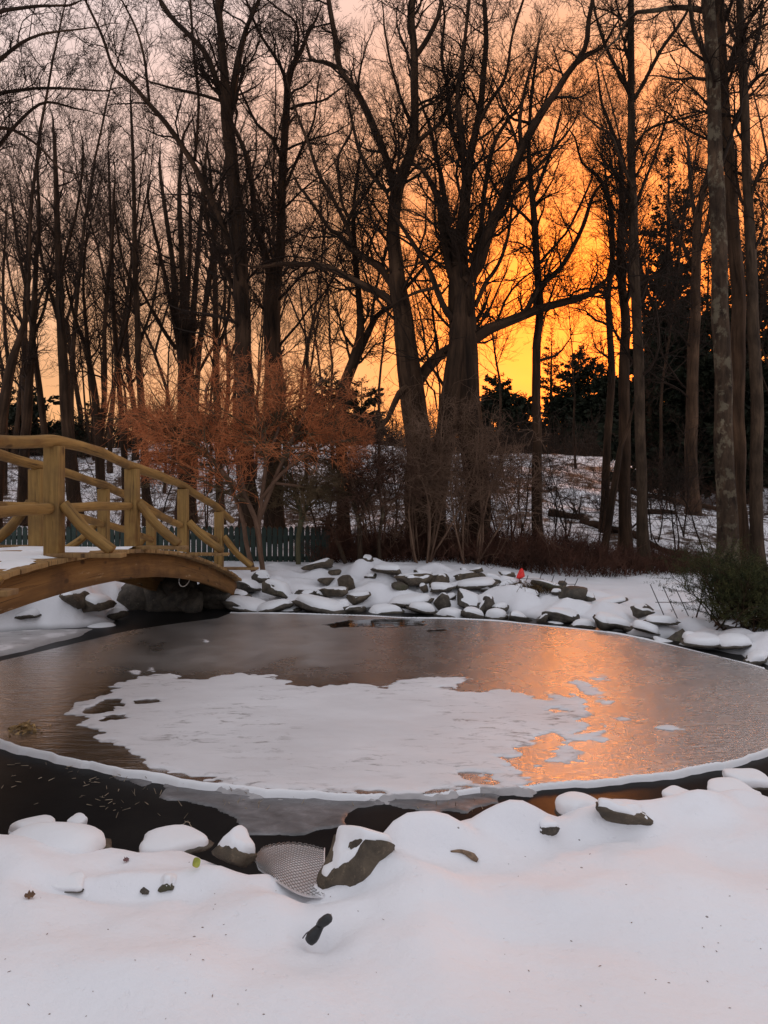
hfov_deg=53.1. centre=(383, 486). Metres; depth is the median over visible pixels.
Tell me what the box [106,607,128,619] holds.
bank stone
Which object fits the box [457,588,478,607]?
bank stone
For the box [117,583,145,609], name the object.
abutment stone
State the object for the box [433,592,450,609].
bank stone
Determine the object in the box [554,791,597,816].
edge stone
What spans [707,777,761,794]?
edge stone
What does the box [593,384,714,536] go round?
sapling
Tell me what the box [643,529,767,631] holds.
evergreen bush
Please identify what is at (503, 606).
bank stone
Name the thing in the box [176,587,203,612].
abutment stone
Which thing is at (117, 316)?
forest tree
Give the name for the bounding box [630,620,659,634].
bank stone
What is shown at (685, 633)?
bank stone
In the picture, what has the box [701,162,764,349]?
forest tree
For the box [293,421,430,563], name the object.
twiggy shrub
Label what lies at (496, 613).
bank stone
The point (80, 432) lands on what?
cedar tree
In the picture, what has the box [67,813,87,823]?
edge stone
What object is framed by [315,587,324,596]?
bank stone
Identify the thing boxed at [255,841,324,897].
wire mesh
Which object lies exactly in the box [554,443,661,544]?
sapling
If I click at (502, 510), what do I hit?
twiggy shrub
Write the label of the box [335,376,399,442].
cedar tree
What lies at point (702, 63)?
forest tree
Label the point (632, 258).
bare tree
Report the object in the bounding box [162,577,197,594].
abutment stone
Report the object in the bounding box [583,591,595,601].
bank stone
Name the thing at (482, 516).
twiggy shrub
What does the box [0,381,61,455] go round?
cedar tree
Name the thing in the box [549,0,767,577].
bare tree
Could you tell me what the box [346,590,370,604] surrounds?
bank stone
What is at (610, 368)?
bare tree
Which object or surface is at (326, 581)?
bank stone
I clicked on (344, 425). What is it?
sapling
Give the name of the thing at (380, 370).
forest tree
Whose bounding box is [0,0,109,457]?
forest tree
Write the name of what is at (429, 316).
forest tree
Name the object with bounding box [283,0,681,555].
bare tree
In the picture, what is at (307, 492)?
sapling
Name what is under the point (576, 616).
bank stone
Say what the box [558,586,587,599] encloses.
bank stone
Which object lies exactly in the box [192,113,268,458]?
forest tree
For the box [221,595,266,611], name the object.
bank stone
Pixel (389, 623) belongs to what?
melt water
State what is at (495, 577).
bank stone
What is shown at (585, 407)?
cedar tree
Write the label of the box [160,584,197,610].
abutment stone
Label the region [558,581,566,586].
bank stone
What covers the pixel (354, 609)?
bank stone
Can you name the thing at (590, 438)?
brush
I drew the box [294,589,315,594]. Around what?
bank stone
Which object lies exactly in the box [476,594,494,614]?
bank stone
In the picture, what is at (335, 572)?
bank stone
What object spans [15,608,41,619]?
bank stone
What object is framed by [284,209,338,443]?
forest tree
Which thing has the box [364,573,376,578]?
bank stone
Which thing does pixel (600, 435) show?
spruce tree
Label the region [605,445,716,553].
sapling
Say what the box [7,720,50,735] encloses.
leaf heap
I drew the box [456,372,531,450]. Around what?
cedar tree
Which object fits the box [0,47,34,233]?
forest tree
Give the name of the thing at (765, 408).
spruce tree
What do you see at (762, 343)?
forest tree
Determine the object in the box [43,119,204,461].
forest tree
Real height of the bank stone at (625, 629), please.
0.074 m
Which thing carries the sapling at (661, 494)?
on the snow ground
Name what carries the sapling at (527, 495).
on the snow ground
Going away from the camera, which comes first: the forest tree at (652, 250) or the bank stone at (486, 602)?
the bank stone at (486, 602)
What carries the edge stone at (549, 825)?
on the snow ground
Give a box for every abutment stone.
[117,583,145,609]
[143,582,166,611]
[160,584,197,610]
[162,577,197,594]
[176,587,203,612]
[197,583,230,608]
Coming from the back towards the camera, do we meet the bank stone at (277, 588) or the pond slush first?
the bank stone at (277, 588)
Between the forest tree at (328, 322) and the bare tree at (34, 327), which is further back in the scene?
the forest tree at (328, 322)
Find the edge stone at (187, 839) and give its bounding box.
[138,824,213,854]
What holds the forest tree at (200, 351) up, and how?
on the snow ground
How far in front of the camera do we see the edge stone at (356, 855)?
3.07 m
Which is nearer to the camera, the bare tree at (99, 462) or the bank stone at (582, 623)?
the bank stone at (582, 623)
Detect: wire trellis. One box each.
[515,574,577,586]
[650,584,694,617]
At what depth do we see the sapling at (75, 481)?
18.46 m
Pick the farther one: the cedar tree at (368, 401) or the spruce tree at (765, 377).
the cedar tree at (368, 401)
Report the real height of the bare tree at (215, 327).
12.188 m
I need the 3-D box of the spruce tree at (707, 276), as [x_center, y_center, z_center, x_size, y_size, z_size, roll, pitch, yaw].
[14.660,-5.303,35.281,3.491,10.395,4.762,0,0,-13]
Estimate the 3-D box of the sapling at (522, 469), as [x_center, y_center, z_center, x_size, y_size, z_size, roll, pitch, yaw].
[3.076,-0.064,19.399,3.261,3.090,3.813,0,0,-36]
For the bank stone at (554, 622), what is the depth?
10.65 m
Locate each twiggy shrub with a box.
[244,416,374,564]
[291,404,474,556]
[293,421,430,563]
[337,368,536,562]
[382,394,567,565]
[447,440,559,560]
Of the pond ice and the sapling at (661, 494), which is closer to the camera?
the pond ice
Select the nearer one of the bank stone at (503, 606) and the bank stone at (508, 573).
the bank stone at (503, 606)
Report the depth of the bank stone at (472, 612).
11.04 m
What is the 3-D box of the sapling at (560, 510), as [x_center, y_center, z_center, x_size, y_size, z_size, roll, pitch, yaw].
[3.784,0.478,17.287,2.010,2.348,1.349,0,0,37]
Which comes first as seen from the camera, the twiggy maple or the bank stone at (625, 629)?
the bank stone at (625, 629)
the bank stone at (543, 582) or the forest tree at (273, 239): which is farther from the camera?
the forest tree at (273, 239)
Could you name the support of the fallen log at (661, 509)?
on the snow ground
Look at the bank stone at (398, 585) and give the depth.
12.47 m
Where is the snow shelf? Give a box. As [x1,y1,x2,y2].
[0,629,91,655]
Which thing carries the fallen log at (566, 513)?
on the snow ground
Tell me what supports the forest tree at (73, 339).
on the snow ground
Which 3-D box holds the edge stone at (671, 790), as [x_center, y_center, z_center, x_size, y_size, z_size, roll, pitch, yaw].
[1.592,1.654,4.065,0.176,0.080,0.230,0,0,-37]
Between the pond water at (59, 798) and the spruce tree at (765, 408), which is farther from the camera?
the spruce tree at (765, 408)
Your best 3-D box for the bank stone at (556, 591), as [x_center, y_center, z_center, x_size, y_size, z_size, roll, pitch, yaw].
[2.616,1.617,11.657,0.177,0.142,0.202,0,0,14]
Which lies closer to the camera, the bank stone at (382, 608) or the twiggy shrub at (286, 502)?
the bank stone at (382, 608)
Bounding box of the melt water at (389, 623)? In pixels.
[324,618,449,631]
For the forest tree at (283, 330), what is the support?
on the snow ground
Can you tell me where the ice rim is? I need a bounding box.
[0,612,767,800]
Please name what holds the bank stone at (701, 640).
on the snow ground
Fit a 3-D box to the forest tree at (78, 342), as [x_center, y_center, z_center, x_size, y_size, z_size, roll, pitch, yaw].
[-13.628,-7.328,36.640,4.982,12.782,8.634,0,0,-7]
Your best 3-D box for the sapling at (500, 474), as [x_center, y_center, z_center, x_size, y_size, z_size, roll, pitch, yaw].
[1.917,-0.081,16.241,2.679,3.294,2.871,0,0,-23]
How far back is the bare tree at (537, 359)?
16.45 m
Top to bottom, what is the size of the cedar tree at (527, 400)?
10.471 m
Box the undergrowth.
[292,513,714,578]
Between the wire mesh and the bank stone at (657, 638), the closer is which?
the wire mesh
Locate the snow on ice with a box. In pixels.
[64,639,684,804]
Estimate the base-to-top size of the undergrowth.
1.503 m
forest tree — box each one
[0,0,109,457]
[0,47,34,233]
[0,97,129,430]
[0,139,76,494]
[0,150,96,453]
[0,185,119,426]
[15,13,153,423]
[25,63,175,460]
[38,184,156,460]
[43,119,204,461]
[67,164,166,459]
[90,122,175,473]
[120,218,212,492]
[161,0,280,474]
[174,116,263,492]
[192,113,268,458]
[209,120,278,447]
[210,122,320,455]
[221,218,299,478]
[227,136,383,444]
[239,47,311,465]
[267,162,353,460]
[280,122,370,467]
[280,170,354,476]
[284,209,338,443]
[333,129,436,447]
[405,196,448,407]
[437,166,529,462]
[542,232,613,468]
[563,34,738,311]
[574,43,689,490]
[614,114,730,501]
[666,136,767,394]
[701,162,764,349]
[702,71,767,314]
[705,76,767,503]
[728,140,767,324]
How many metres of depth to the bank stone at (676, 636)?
9.48 m
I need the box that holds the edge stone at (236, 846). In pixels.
[211,825,256,867]
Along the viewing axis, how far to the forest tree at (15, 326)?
40.19 m
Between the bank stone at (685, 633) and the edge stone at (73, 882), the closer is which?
the edge stone at (73, 882)
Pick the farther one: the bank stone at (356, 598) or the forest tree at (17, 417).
the forest tree at (17, 417)
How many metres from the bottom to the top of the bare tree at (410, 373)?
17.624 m
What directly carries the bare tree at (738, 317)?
on the snow ground
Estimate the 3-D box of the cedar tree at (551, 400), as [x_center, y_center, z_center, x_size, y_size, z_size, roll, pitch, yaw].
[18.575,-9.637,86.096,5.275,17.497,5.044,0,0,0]
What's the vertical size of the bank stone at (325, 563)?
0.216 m
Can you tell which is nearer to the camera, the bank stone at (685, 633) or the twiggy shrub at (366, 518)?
the bank stone at (685, 633)
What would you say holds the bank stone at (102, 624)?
on the snow ground
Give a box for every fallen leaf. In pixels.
[24,890,34,898]
[192,857,200,867]
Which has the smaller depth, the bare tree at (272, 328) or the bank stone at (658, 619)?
the bank stone at (658, 619)
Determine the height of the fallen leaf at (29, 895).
0.021 m
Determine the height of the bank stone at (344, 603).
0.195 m
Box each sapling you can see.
[0,421,115,525]
[38,405,175,523]
[72,405,215,522]
[140,402,261,528]
[257,440,375,530]
[284,367,398,529]
[351,370,452,526]
[425,421,545,516]
[433,429,502,526]
[485,427,563,526]
[489,408,590,534]
[495,404,595,544]
[513,455,597,538]
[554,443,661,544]
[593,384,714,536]
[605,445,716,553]
[611,428,705,542]
[645,403,767,552]
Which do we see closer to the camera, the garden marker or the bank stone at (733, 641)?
the bank stone at (733, 641)
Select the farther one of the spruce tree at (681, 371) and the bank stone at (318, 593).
the spruce tree at (681, 371)
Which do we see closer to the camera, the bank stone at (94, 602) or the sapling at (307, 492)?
the bank stone at (94, 602)
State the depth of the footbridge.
7.70 m
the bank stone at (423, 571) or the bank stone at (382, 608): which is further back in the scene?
the bank stone at (423, 571)
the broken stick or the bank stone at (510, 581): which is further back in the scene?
the bank stone at (510, 581)
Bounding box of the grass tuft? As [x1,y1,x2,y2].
[505,580,556,594]
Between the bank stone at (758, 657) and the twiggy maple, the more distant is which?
the twiggy maple
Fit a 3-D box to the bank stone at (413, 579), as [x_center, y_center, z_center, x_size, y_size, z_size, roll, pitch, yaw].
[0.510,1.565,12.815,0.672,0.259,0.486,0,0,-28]
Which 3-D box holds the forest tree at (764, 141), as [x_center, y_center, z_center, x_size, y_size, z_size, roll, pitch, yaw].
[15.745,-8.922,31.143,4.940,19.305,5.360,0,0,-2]
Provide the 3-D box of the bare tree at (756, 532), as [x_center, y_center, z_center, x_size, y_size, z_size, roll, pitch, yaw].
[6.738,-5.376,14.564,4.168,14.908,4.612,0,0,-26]
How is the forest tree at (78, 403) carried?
on the snow ground
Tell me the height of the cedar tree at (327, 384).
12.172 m
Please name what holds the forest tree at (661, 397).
on the snow ground
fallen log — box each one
[548,496,583,518]
[579,516,686,551]
[617,483,715,509]
[649,496,674,514]
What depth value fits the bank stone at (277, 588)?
12.38 m
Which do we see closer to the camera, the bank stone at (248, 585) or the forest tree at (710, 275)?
the bank stone at (248, 585)
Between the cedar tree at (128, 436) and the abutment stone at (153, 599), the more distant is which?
the cedar tree at (128, 436)
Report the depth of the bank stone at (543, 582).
11.92 m
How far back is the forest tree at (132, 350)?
27.82 m
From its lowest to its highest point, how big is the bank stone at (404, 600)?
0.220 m
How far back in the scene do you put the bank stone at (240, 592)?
12.17 m
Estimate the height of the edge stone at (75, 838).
0.210 m
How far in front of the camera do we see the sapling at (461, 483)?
17.18 m
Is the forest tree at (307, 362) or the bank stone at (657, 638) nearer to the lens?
the bank stone at (657, 638)
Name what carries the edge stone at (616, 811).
on the snow ground
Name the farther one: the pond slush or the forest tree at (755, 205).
the forest tree at (755, 205)
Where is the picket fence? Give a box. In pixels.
[1,523,329,561]
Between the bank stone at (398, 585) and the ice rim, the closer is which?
the ice rim
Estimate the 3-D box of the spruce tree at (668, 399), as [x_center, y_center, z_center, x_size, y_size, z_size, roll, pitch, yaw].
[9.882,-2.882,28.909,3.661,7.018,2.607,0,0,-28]
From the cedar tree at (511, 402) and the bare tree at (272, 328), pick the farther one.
the cedar tree at (511, 402)
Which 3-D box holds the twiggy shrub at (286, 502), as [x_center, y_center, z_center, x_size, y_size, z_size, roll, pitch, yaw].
[-1.542,0.013,14.141,2.281,2.823,2.146,0,0,29]
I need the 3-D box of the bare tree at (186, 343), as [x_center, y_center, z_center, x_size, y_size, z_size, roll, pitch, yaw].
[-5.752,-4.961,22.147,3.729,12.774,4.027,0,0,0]
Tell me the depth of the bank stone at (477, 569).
13.25 m
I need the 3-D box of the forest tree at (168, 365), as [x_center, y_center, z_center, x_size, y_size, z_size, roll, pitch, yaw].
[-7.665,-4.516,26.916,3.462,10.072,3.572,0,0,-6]
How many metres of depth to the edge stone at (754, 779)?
4.39 m
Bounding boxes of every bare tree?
[0,0,166,239]
[0,94,104,527]
[0,126,91,525]
[0,157,63,529]
[0,166,73,434]
[27,124,161,489]
[54,0,358,546]
[72,65,192,525]
[88,122,162,525]
[106,85,227,522]
[155,0,392,543]
[166,106,263,524]
[182,0,534,544]
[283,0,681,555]
[295,100,471,533]
[476,3,617,536]
[519,37,730,549]
[545,116,662,532]
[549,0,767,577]
[551,0,710,569]
[601,405,633,548]
[615,0,767,567]
[625,0,767,575]
[630,108,755,515]
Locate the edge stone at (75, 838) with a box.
[9,822,111,853]
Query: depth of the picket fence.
14.69 m
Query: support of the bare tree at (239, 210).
on the snow ground
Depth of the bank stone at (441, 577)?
12.68 m
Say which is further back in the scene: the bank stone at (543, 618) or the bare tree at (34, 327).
the bare tree at (34, 327)
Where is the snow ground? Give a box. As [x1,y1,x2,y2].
[0,442,767,1023]
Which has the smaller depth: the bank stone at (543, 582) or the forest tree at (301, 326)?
the bank stone at (543, 582)
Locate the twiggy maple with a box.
[79,329,388,571]
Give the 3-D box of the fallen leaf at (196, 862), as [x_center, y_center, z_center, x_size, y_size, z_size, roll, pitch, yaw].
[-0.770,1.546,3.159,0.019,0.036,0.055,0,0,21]
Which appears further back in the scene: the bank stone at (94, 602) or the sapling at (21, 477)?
the sapling at (21, 477)
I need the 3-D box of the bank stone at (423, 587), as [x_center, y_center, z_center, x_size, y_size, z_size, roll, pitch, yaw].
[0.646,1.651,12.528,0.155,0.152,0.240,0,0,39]
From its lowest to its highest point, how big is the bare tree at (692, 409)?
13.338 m
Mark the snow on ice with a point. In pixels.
(417, 738)
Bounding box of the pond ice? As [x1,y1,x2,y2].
[0,613,767,793]
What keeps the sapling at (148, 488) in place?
on the snow ground
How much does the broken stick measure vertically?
0.046 m
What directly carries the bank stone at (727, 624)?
on the snow ground
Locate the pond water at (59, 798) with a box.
[0,607,767,874]
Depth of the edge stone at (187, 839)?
3.70 m
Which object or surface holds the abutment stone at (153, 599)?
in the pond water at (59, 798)
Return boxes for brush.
[8,389,618,456]
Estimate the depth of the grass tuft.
11.89 m
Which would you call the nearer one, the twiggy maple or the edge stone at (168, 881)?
the edge stone at (168, 881)
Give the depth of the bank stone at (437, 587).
12.23 m
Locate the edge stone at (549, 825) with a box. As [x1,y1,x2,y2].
[540,816,559,835]
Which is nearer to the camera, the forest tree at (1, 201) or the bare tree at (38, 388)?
the bare tree at (38, 388)
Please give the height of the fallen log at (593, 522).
1.085 m
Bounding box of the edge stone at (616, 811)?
[596,798,652,825]
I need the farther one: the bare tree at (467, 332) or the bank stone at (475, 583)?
the bare tree at (467, 332)
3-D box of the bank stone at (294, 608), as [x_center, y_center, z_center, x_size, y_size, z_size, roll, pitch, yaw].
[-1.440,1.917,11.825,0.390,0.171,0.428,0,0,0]
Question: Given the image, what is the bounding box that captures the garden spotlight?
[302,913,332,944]
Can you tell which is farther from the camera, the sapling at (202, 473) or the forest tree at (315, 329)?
the forest tree at (315, 329)
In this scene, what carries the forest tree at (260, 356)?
on the snow ground
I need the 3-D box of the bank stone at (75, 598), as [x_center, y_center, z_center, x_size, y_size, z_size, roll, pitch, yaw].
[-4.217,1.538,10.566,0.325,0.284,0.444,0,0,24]
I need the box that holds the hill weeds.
[0,421,767,553]
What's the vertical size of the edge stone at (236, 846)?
0.180 m
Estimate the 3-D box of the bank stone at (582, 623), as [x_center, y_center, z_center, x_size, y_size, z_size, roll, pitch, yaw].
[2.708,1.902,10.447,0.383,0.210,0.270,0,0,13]
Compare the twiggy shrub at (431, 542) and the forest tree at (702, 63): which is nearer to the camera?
the twiggy shrub at (431, 542)
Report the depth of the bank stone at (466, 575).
12.73 m
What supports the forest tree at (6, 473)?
on the snow ground
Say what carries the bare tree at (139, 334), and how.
on the snow ground
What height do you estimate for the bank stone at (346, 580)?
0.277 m
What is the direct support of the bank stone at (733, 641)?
on the snow ground
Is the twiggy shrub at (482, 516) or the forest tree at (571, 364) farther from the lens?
the forest tree at (571, 364)
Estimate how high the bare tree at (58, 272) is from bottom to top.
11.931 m
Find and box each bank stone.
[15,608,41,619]
[59,589,89,608]
[82,593,116,612]
[87,622,115,627]
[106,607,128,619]
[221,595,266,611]
[231,589,251,596]
[236,578,261,592]
[251,570,270,582]
[257,599,294,611]
[261,579,291,598]
[282,605,301,610]
[291,594,347,613]
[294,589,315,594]
[301,558,333,569]
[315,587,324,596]
[317,578,334,585]
[319,586,347,596]
[328,569,341,574]
[337,575,354,590]
[339,599,348,609]
[345,605,366,612]
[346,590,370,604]
[362,554,373,561]
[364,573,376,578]
[368,603,404,613]
[370,563,401,574]
[388,593,433,607]
[391,580,408,590]
[394,572,432,586]
[406,602,436,614]
[414,569,431,573]
[419,583,427,592]
[429,573,449,586]
[430,582,456,592]
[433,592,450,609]
[433,607,461,617]
[447,593,455,599]
[453,571,480,580]
[455,577,499,589]
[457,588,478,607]
[460,606,484,618]
[469,567,482,572]
[476,587,489,591]
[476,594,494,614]
[484,608,508,619]
[486,573,500,583]
[491,602,508,611]
[498,571,514,577]
[499,578,521,585]
[509,610,531,620]
[522,587,539,596]
[523,578,541,587]
[530,579,562,589]
[536,614,548,622]
[542,607,577,622]
[546,621,562,623]
[551,588,560,595]
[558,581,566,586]
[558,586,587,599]
[569,619,595,627]
[573,614,579,619]
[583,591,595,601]
[591,596,627,604]
[593,612,624,630]
[605,615,632,629]
[623,627,631,631]
[630,604,654,617]
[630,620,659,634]
[643,614,680,625]
[651,636,672,641]
[668,629,684,640]
[680,632,719,647]
[681,631,694,639]
[716,615,747,627]
[717,633,752,649]
[743,649,767,664]
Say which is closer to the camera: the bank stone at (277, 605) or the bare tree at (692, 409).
the bank stone at (277, 605)
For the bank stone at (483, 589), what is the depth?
12.23 m
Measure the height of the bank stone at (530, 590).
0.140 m
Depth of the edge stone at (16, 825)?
4.03 m
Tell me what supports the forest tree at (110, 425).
on the snow ground
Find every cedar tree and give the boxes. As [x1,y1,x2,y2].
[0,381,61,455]
[74,401,107,456]
[107,409,147,449]
[177,398,213,448]
[309,365,349,422]
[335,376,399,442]
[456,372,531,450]
[510,390,544,435]
[540,325,566,451]
[544,345,603,442]
[560,365,630,455]
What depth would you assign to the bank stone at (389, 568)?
12.96 m
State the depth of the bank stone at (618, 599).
11.28 m
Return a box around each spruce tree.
[595,146,712,464]
[597,318,685,488]
[646,297,714,499]
[649,283,767,498]
[701,260,712,350]
[706,200,767,440]
[760,323,767,414]
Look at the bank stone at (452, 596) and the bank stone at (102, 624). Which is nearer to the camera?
the bank stone at (102, 624)
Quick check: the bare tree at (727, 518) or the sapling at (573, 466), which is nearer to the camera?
the bare tree at (727, 518)
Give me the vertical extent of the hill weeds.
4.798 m
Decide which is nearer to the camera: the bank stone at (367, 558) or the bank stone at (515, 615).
the bank stone at (515, 615)
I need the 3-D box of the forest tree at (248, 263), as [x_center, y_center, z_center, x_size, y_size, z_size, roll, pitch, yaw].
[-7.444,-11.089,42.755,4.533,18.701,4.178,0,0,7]
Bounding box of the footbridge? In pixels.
[0,435,258,613]
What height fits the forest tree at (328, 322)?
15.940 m
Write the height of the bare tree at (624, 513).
11.948 m
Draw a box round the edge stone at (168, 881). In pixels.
[158,873,176,891]
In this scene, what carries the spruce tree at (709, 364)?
on the snow ground
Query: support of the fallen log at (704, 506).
on the snow ground
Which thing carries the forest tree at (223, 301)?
on the snow ground
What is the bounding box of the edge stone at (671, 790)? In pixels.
[662,785,688,797]
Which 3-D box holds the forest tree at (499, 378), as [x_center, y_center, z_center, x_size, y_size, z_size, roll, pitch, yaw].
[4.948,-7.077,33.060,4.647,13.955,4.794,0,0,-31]
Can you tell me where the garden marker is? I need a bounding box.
[516,568,524,582]
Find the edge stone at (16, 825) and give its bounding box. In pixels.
[7,815,54,834]
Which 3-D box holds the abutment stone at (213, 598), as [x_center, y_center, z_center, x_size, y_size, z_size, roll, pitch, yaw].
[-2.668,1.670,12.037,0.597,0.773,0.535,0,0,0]
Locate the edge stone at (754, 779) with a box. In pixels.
[721,768,767,789]
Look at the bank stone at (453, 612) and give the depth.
11.17 m
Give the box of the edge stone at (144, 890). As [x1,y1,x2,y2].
[140,887,148,894]
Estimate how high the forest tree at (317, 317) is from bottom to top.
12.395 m
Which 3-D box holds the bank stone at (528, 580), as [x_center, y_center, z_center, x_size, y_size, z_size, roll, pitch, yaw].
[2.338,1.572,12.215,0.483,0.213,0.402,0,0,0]
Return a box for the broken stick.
[451,849,477,861]
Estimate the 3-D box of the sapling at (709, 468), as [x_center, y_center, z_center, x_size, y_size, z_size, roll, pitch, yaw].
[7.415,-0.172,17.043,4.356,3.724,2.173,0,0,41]
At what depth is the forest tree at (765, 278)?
27.36 m
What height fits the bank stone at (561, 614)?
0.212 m
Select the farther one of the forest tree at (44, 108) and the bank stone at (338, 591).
the forest tree at (44, 108)
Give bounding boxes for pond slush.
[113,775,498,835]
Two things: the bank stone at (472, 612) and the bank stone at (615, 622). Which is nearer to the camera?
the bank stone at (615, 622)
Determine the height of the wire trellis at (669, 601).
0.547 m
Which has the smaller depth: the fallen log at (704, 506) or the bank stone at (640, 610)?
the bank stone at (640, 610)
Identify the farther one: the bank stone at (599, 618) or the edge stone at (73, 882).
the bank stone at (599, 618)
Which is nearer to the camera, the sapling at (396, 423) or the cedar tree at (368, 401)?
the sapling at (396, 423)
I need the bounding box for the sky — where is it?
[0,0,767,444]
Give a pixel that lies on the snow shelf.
(11, 642)
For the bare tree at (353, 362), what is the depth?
17.13 m
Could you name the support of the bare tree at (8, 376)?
on the snow ground
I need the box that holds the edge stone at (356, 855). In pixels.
[316,825,394,888]
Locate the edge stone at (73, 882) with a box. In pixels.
[51,871,85,892]
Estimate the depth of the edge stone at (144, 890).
3.06 m
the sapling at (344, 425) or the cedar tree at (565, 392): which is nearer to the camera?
the sapling at (344, 425)
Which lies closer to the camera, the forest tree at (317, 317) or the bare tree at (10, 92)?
the bare tree at (10, 92)
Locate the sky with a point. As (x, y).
(520, 371)
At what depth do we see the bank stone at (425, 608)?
11.34 m
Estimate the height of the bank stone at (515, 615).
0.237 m
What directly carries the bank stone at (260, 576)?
on the snow ground
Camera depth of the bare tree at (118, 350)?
22.44 m
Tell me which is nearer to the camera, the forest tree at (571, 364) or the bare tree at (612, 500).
the bare tree at (612, 500)

